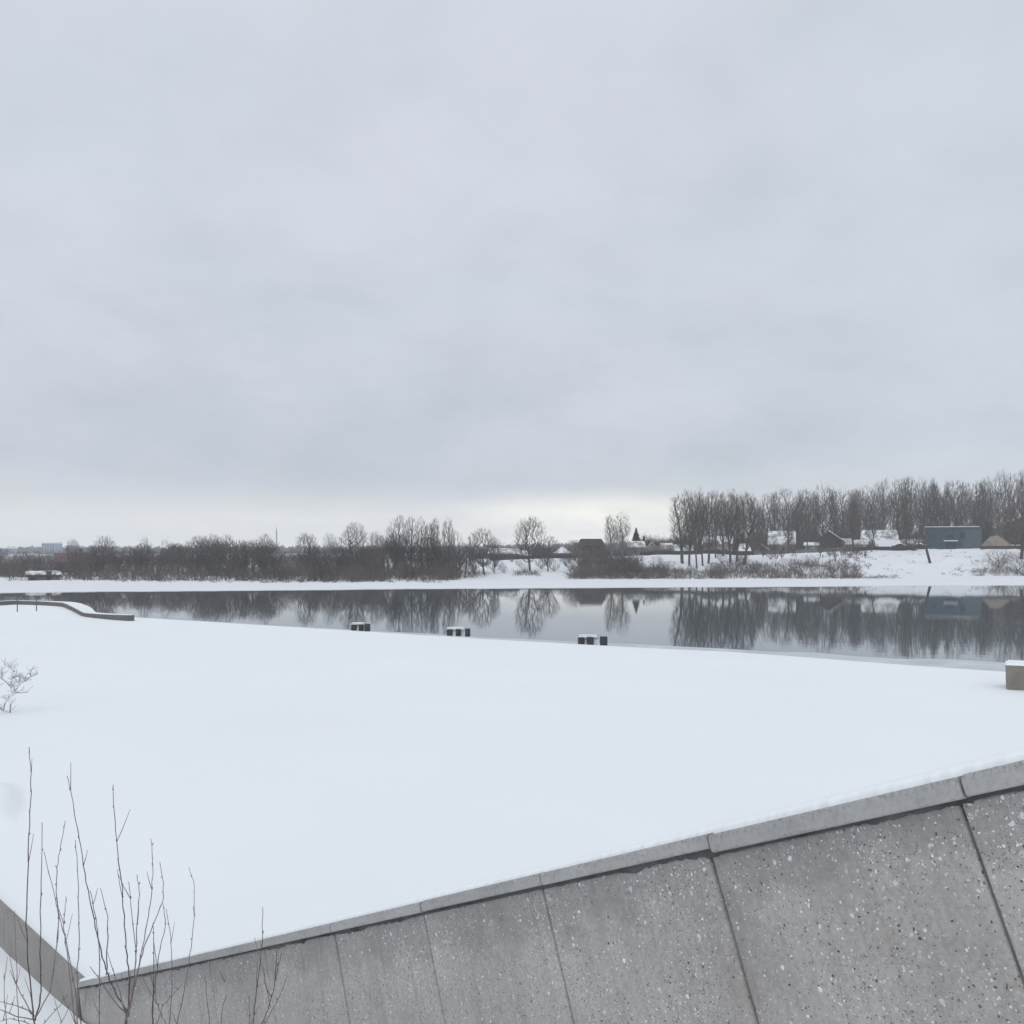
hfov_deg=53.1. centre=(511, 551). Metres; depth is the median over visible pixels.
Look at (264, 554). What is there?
bare tree
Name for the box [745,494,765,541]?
bare poplar
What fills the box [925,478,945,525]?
bare poplar
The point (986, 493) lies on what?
bare tree
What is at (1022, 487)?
bare poplar
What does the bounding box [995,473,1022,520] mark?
bare tree
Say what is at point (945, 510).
bare poplar
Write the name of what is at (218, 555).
bare tree
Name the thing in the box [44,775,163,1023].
bare shrub
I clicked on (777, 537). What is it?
mansard house
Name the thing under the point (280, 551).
bare tree
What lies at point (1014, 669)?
concrete block
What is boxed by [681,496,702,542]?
bare poplar
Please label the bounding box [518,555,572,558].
board fence
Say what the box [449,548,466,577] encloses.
bare tree
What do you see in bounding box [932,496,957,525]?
bare tree
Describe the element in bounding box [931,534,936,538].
window
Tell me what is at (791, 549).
bare tree
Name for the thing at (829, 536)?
dark gable house
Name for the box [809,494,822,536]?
bare poplar
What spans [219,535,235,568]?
bare tree
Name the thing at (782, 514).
bare tree
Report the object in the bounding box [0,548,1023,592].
ground
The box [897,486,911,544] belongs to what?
bare tree
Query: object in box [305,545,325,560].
bare tree
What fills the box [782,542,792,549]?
bare tree
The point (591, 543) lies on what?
brown house
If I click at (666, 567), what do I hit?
bare bush
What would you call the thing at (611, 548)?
bare tree
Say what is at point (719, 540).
cream house
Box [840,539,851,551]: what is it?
bare tree
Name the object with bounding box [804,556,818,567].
bare bush
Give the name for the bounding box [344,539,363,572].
bare tree
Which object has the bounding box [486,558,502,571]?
bare bush
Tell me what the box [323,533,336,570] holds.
bare tree
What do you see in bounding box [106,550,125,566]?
bare tree
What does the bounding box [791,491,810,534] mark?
bare poplar
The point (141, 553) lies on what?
bare tree
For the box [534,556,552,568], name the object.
bare bush
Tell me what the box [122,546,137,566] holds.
bare tree
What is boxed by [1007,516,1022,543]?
bare tree
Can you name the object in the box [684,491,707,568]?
bare poplar
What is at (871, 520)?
bare tree
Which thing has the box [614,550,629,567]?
bare tree
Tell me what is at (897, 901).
parapet wall
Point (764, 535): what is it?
brushwood
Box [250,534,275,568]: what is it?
bare tree
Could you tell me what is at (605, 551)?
bare tree
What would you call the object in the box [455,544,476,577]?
bare tree
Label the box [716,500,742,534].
bare tree
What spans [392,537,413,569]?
bare tree
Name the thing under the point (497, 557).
bare tree
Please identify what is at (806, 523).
bare tree
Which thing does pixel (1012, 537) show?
bare tree
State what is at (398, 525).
bare tree
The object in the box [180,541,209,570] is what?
bare tree
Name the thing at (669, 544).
red walled cottage
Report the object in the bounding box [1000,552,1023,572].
bush
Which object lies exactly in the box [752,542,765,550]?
bare tree
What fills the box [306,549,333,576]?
bare tree
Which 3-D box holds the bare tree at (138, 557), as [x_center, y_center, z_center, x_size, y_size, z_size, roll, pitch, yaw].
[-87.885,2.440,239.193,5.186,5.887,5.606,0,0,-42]
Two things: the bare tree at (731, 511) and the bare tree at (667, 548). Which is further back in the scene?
the bare tree at (731, 511)
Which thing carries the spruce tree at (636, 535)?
on the ground at (923, 570)
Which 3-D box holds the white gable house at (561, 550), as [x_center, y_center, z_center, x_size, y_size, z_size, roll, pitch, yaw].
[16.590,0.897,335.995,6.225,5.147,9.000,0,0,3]
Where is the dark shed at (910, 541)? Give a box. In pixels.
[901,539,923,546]
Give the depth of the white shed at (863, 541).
334.24 m
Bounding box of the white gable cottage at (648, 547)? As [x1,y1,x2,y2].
[646,542,656,554]
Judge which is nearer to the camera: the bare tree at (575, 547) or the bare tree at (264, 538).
the bare tree at (264, 538)
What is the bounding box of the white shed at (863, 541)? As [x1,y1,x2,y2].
[848,540,867,550]
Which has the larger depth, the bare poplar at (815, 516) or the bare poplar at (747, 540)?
the bare poplar at (815, 516)
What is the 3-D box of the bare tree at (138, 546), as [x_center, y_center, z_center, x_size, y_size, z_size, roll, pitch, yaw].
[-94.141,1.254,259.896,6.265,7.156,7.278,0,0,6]
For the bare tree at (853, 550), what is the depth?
299.94 m
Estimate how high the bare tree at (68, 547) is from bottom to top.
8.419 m
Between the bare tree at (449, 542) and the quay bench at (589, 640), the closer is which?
the quay bench at (589, 640)
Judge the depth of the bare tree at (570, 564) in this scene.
265.91 m
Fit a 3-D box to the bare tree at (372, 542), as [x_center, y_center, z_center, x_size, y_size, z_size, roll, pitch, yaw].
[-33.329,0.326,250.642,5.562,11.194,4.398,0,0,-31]
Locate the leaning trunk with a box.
[922,541,930,562]
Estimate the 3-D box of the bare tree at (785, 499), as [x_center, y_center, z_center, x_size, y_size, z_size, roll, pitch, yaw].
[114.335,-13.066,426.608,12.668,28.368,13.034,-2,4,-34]
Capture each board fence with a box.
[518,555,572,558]
[640,550,753,554]
[754,547,848,554]
[853,545,923,550]
[980,546,1019,548]
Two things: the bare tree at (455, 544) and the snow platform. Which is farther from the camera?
the bare tree at (455, 544)
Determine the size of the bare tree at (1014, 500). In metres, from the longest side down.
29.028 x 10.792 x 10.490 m
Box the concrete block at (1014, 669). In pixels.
[1005,660,1023,690]
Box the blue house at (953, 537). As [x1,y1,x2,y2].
[924,526,982,548]
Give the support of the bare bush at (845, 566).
on the ground at (923, 570)
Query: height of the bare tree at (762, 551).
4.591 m
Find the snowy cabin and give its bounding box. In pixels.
[738,543,750,551]
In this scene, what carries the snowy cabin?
on the ground at (923, 570)
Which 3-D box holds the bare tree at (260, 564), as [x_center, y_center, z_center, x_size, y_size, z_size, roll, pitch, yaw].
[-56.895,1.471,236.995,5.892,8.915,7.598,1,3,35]
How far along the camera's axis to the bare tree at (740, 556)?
284.57 m
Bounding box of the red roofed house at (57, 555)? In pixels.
[53,548,92,570]
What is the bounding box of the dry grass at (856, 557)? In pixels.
[792,547,987,575]
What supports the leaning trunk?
on the ground at (923, 570)
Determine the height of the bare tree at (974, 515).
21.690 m
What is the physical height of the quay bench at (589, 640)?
0.556 m
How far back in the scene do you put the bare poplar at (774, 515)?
425.19 m
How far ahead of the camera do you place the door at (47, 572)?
211.37 m
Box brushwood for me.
[467,518,999,558]
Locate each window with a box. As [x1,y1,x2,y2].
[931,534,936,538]
[946,534,953,538]
[960,532,964,538]
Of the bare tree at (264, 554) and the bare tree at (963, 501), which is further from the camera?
the bare tree at (963, 501)
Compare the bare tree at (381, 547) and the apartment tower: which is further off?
the apartment tower
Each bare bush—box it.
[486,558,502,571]
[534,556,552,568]
[548,558,560,570]
[648,556,664,571]
[657,561,676,573]
[705,563,725,571]
[720,558,742,573]
[739,559,762,574]
[755,563,770,576]
[776,557,800,571]
[789,561,808,575]
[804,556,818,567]
[825,558,841,572]
[837,560,856,575]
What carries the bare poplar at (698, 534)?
on the ground at (923, 570)
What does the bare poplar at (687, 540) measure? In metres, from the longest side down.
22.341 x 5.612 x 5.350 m
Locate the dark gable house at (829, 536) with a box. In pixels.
[813,530,844,547]
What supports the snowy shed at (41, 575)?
on the ground at (923, 570)
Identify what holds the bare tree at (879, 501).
on the ground at (923, 570)
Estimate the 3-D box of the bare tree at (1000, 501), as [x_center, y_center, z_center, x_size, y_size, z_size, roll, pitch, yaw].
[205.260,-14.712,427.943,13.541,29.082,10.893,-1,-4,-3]
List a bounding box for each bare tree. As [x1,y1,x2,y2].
[0,548,8,567]
[13,551,40,570]
[49,555,68,570]
[65,539,83,565]
[81,544,114,575]
[87,535,119,570]
[98,550,122,570]
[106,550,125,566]
[111,551,128,570]
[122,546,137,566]
[126,550,145,566]
[131,543,151,557]
[132,537,152,571]
[142,552,166,573]
[145,546,171,569]
[152,550,176,573]
[159,544,182,557]
[160,541,177,570]
[164,544,187,566]
[172,545,199,565]
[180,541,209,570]
[185,536,208,563]
[194,539,224,569]
[200,534,223,565]
[204,539,229,575]
[209,542,234,571]
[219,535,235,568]
[228,539,250,568]
[233,540,258,566]
[234,544,251,573]
[239,540,267,573]
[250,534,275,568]
[255,540,278,570]
[257,543,288,577]
[266,546,288,575]
[282,548,302,570]
[296,531,318,568]
[298,551,330,575]
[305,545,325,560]
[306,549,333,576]
[321,541,340,568]
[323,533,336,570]
[327,547,353,569]
[328,545,350,571]
[334,522,367,569]
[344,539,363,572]
[352,545,386,568]
[367,533,385,563]
[372,537,389,566]
[379,540,394,566]
[382,532,404,556]
[384,515,409,569]
[384,535,401,575]
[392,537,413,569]
[404,514,419,568]
[409,549,428,567]
[415,517,428,573]
[415,538,444,560]
[423,523,440,571]
[423,537,445,570]
[427,516,442,569]
[440,516,455,565]
[443,543,472,574]
[448,530,464,564]
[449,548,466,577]
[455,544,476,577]
[466,527,497,573]
[467,539,481,572]
[488,535,501,573]
[505,548,518,561]
[513,513,545,570]
[534,536,561,570]
[560,548,578,561]
[560,553,586,569]
[562,539,587,559]
[569,541,582,554]
[590,544,604,555]
[600,544,610,555]
[603,515,617,556]
[609,554,629,564]
[611,511,632,555]
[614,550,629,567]
[626,542,637,553]
[635,544,647,554]
[649,543,659,550]
[656,544,664,550]
[662,545,673,554]
[698,499,714,533]
[704,538,719,549]
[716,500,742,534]
[718,490,745,533]
[733,492,751,537]
[735,552,749,562]
[747,506,767,537]
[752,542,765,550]
[758,544,766,555]
[759,492,779,530]
[763,504,783,530]
[765,549,775,558]
[766,544,781,558]
[772,487,798,530]
[777,506,800,531]
[781,501,795,553]
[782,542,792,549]
[788,544,797,554]
[794,498,821,537]
[796,537,804,549]
[798,499,814,547]
[802,488,822,538]
[810,481,837,535]
[813,537,827,556]
[816,493,836,529]
[823,544,835,555]
[829,488,850,534]
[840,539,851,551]
[844,544,859,557]
[845,490,867,538]
[846,497,862,546]
[849,543,864,554]
[850,487,868,534]
[862,489,884,529]
[863,505,880,551]
[868,484,889,529]
[869,495,887,529]
[877,480,895,529]
[883,491,899,529]
[886,487,916,528]
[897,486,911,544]
[904,510,924,550]
[913,493,928,543]
[915,479,936,532]
[919,479,939,526]
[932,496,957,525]
[936,480,970,525]
[954,481,974,525]
[959,494,985,525]
[977,516,986,538]
[978,494,996,539]
[982,476,996,519]
[982,527,996,543]
[983,520,1005,538]
[984,512,1000,536]
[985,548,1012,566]
[988,469,1014,524]
[988,483,1012,521]
[992,521,1011,540]
[993,502,1023,558]
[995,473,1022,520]
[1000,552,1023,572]
[1004,505,1017,541]
[1004,530,1019,544]
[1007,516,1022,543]
[1008,482,1023,517]
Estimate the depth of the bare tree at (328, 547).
240.37 m
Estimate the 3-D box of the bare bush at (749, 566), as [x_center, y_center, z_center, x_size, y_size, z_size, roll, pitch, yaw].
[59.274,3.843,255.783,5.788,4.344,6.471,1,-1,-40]
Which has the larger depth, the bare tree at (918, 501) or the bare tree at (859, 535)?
the bare tree at (918, 501)
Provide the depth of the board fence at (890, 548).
322.97 m
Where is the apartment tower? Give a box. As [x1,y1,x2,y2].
[41,542,62,553]
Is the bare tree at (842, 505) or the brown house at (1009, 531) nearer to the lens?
the brown house at (1009, 531)
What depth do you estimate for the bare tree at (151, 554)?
231.56 m
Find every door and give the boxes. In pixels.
[46,571,51,579]
[946,543,955,548]
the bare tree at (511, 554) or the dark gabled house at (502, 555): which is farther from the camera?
the dark gabled house at (502, 555)
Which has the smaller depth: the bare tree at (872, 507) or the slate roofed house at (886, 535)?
the slate roofed house at (886, 535)
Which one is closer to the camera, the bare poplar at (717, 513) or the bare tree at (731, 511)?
the bare poplar at (717, 513)
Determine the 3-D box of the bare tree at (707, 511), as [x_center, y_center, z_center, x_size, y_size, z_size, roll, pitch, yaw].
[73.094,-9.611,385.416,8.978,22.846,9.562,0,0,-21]
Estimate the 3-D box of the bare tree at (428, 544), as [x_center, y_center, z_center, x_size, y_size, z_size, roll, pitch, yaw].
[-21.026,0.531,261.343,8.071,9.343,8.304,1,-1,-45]
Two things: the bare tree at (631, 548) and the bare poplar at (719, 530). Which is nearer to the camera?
the bare poplar at (719, 530)
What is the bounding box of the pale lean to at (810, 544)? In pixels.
[804,542,819,548]
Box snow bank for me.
[0,947,85,1023]
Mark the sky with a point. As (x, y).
(318, 268)
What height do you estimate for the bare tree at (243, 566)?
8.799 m
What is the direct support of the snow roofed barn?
on the ground at (923, 570)
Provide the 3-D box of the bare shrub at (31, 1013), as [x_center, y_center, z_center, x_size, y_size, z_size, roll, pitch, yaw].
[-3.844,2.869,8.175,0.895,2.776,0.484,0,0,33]
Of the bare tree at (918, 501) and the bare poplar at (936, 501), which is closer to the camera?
the bare poplar at (936, 501)
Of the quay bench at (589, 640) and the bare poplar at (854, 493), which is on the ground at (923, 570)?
the bare poplar at (854, 493)
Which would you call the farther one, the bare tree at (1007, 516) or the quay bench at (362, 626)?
the bare tree at (1007, 516)
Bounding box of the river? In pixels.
[0,585,1023,662]
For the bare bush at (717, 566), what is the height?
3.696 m
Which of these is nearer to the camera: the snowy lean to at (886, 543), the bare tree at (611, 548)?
the bare tree at (611, 548)
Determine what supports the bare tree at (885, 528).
on the ground at (923, 570)
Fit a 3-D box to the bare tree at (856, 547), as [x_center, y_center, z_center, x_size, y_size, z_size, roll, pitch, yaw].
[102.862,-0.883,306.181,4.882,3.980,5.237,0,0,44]
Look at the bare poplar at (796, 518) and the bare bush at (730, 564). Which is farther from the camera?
the bare poplar at (796, 518)
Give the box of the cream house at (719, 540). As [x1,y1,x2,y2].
[702,536,733,550]
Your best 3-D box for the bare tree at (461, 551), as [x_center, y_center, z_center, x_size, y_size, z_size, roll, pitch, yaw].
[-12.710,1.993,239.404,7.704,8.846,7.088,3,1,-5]
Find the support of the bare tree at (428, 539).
on the ground at (923, 570)
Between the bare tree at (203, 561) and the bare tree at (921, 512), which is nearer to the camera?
the bare tree at (203, 561)
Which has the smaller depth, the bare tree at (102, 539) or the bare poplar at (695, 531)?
the bare tree at (102, 539)
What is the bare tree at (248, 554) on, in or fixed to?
on the ground at (923, 570)
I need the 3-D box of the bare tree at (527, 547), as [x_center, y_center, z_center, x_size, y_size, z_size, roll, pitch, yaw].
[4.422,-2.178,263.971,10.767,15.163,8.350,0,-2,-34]
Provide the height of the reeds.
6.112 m
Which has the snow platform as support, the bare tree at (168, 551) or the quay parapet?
the quay parapet
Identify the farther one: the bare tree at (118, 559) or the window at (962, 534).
the window at (962, 534)
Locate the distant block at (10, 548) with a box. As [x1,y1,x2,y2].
[0,547,17,553]
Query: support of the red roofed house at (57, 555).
on the ground at (923, 570)
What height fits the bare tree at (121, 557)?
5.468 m
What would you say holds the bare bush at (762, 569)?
on the ground at (923, 570)
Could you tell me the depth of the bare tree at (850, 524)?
323.98 m
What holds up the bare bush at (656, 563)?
on the ground at (923, 570)
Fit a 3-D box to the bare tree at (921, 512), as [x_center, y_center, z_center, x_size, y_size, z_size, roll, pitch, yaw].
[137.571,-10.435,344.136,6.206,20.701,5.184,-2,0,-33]
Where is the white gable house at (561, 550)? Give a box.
[553,547,571,554]
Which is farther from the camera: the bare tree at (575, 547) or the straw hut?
the straw hut
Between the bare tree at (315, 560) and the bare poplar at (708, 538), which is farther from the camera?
the bare poplar at (708, 538)
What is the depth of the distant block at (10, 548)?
902.11 m
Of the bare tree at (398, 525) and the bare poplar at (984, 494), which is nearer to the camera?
the bare tree at (398, 525)
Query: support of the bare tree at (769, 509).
on the ground at (923, 570)
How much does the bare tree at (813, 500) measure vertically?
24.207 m
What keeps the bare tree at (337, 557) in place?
on the ground at (923, 570)
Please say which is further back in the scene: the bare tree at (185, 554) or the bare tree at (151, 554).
the bare tree at (185, 554)
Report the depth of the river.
107.67 m
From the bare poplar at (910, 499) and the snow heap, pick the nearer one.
the snow heap
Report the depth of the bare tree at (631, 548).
327.88 m
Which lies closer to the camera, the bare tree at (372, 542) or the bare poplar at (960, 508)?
the bare tree at (372, 542)
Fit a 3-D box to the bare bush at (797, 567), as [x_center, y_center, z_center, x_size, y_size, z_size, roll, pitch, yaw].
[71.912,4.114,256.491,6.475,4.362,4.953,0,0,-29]
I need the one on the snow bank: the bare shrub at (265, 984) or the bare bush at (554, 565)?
the bare shrub at (265, 984)
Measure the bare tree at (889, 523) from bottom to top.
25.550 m
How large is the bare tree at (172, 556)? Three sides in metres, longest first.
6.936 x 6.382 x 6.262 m
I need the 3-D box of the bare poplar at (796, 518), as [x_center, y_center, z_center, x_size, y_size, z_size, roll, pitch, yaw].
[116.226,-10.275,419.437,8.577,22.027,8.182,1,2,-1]
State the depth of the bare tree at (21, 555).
243.25 m
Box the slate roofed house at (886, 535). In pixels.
[860,530,898,546]
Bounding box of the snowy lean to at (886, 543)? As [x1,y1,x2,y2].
[875,540,900,550]
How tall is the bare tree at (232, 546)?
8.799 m
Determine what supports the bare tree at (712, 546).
on the ground at (923, 570)
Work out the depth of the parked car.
325.12 m
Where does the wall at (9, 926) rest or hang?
on the snow platform
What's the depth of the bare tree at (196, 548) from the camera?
247.26 m
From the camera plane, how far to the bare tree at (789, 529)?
321.64 m
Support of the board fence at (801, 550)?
on the ground at (923, 570)
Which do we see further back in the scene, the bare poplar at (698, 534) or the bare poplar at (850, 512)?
the bare poplar at (850, 512)
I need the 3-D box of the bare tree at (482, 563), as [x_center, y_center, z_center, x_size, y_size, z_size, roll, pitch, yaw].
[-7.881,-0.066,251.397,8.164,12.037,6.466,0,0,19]
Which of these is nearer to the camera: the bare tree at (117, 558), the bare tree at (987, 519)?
the bare tree at (117, 558)
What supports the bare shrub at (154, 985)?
on the snow bank
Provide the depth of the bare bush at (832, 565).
262.04 m
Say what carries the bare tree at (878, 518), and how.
on the ground at (923, 570)
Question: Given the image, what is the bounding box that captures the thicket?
[0,545,671,582]
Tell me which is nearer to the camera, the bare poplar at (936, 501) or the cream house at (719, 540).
the cream house at (719, 540)
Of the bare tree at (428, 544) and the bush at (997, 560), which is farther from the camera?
the bush at (997, 560)
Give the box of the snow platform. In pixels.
[0,605,1023,976]
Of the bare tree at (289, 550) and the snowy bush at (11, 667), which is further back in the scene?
the bare tree at (289, 550)
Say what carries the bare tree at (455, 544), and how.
on the ground at (923, 570)
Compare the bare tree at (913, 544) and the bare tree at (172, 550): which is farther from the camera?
the bare tree at (913, 544)
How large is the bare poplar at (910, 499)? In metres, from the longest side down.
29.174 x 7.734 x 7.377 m
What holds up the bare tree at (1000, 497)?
on the ground at (923, 570)
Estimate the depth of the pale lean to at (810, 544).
333.18 m
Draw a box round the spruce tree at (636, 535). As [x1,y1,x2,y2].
[626,528,640,554]
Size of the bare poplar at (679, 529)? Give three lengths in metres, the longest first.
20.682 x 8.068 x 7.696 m
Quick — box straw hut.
[982,535,1020,545]
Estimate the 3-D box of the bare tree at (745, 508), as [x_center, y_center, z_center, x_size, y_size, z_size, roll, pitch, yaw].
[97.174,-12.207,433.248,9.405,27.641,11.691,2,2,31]
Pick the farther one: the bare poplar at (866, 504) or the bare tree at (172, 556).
the bare poplar at (866, 504)
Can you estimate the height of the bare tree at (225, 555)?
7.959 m
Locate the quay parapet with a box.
[0,600,133,620]
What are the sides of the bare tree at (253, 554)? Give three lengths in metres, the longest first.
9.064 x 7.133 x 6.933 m
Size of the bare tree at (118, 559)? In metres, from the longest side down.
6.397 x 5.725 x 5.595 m
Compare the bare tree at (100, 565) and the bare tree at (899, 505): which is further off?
the bare tree at (899, 505)
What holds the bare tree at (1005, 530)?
on the ground at (923, 570)
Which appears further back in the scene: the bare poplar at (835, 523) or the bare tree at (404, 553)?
the bare poplar at (835, 523)
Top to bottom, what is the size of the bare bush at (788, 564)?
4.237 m
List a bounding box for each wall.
[0,899,84,1019]
[75,747,1023,1023]
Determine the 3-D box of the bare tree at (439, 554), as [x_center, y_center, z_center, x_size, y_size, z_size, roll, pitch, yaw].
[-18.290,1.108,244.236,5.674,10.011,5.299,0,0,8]
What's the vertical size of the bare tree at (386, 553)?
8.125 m
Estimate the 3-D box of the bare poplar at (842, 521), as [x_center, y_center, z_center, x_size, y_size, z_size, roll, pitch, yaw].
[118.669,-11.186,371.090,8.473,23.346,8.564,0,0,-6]
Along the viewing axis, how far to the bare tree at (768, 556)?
290.06 m
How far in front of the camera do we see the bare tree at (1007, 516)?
347.13 m
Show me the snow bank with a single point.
(47, 1009)
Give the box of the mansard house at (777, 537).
[768,531,795,549]
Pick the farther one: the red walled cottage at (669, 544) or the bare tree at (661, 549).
the red walled cottage at (669, 544)
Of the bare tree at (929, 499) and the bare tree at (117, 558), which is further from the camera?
the bare tree at (929, 499)
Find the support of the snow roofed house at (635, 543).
on the ground at (923, 570)
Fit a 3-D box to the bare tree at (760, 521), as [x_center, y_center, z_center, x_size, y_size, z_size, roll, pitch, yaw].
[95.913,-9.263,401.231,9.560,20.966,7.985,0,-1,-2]
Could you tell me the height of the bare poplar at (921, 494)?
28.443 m
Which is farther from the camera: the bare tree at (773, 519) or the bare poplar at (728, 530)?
the bare tree at (773, 519)
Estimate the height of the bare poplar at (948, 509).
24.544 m
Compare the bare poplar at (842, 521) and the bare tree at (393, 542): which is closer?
the bare tree at (393, 542)
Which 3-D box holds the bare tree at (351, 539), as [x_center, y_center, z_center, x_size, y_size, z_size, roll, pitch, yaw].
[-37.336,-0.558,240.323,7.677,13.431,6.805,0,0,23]
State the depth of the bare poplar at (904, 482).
405.25 m
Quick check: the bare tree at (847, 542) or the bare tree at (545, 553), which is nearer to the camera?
the bare tree at (545, 553)
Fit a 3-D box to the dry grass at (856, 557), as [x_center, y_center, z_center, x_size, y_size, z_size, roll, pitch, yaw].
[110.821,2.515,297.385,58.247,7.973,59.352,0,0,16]
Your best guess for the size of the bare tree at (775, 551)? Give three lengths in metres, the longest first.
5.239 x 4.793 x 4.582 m
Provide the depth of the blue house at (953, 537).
329.89 m
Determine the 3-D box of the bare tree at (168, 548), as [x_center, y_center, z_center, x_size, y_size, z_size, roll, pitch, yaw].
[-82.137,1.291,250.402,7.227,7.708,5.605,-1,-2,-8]
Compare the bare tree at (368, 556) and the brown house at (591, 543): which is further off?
the brown house at (591, 543)
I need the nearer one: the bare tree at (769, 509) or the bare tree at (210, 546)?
the bare tree at (210, 546)
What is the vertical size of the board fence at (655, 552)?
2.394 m
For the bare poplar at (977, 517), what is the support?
on the ground at (923, 570)
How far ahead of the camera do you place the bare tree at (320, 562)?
227.04 m
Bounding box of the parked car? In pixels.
[892,543,906,546]
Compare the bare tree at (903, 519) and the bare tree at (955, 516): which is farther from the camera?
the bare tree at (955, 516)
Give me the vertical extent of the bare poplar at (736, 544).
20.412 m
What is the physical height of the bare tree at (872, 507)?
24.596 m
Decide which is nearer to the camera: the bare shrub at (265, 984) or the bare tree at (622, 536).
the bare shrub at (265, 984)
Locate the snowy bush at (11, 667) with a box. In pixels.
[0,657,37,712]
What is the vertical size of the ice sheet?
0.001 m
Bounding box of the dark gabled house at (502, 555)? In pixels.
[488,548,519,559]
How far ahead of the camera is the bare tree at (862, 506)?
429.24 m
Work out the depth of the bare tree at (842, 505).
406.02 m
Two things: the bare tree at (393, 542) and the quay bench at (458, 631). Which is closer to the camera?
the quay bench at (458, 631)
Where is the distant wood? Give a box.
[8,538,679,553]
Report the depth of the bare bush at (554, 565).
263.94 m
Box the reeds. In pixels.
[461,554,1023,579]
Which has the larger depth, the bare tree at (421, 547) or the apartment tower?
the apartment tower
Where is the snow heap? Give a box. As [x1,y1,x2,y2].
[0,782,25,829]
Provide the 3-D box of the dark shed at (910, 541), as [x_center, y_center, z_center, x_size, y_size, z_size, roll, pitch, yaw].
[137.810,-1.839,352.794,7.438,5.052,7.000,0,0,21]
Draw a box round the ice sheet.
[137,617,1005,671]
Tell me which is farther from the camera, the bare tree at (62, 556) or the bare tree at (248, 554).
the bare tree at (248, 554)
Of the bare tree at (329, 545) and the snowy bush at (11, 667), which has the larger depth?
the bare tree at (329, 545)
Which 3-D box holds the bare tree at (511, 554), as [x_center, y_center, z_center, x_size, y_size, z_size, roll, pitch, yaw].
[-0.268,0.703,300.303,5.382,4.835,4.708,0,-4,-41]
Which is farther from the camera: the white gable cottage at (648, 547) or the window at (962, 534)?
the white gable cottage at (648, 547)
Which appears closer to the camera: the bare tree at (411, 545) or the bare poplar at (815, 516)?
the bare tree at (411, 545)
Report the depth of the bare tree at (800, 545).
344.42 m
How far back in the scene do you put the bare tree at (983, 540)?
338.79 m
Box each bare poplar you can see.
[667,495,689,563]
[680,490,694,565]
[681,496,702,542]
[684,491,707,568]
[694,486,706,565]
[702,489,724,557]
[702,490,722,562]
[714,491,731,555]
[719,487,741,562]
[729,494,747,561]
[737,492,762,564]
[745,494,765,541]
[768,491,781,530]
[787,504,803,534]
[789,488,811,537]
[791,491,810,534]
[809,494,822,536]
[823,488,845,533]
[828,490,850,537]
[844,492,859,537]
[845,489,863,536]
[857,484,877,529]
[888,478,902,531]
[895,475,914,534]
[900,478,918,536]
[911,474,930,533]
[922,477,945,526]
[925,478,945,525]
[938,482,953,525]
[941,493,958,525]
[950,489,970,525]
[967,483,990,530]
[968,480,987,525]
[977,481,992,514]
[1015,470,1023,514]
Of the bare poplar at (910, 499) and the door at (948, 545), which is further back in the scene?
the bare poplar at (910, 499)
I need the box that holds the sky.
[0,0,1023,548]
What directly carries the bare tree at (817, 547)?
on the ground at (923, 570)
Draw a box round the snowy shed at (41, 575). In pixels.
[25,571,61,580]
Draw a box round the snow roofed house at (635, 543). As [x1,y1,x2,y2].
[626,541,645,555]
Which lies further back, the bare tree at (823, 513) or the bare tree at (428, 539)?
the bare tree at (823, 513)
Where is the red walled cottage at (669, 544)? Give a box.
[660,543,674,554]
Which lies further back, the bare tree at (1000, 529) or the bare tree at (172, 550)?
the bare tree at (1000, 529)
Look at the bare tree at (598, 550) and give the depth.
316.96 m
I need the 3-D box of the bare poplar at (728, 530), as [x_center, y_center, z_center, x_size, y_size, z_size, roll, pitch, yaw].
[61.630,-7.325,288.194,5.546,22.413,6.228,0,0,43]
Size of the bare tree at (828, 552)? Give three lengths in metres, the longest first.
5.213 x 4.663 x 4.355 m
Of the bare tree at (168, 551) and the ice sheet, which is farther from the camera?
the bare tree at (168, 551)
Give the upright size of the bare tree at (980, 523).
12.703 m
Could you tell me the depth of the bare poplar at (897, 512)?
402.92 m
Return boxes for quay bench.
[351,622,369,630]
[446,627,469,636]
[577,635,606,644]
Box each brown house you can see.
[577,539,605,557]
[984,517,1022,544]
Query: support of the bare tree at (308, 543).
on the ground at (923, 570)
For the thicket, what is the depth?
228.21 m
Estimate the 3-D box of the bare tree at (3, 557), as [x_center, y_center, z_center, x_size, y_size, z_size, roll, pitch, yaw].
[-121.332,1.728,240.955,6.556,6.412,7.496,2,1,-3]
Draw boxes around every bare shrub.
[0,747,69,1023]
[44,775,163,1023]
[141,868,225,1023]
[249,917,287,1023]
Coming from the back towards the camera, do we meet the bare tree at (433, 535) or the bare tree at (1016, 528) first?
the bare tree at (1016, 528)
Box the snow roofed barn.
[674,544,692,554]
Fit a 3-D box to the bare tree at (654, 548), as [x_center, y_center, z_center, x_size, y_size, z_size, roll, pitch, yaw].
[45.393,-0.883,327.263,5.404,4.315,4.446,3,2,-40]
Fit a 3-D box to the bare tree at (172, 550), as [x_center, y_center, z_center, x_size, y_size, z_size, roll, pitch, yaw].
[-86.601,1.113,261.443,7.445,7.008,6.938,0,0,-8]
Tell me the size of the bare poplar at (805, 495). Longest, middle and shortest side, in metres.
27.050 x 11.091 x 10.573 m
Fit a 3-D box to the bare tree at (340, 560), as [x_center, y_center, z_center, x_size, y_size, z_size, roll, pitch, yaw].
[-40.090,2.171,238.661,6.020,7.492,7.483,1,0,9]
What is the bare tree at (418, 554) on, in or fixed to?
on the ground at (923, 570)
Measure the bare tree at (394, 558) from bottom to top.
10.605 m
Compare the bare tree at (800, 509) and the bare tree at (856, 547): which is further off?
the bare tree at (800, 509)
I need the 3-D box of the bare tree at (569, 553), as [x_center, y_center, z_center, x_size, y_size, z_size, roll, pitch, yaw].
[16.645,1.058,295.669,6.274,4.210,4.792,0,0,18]

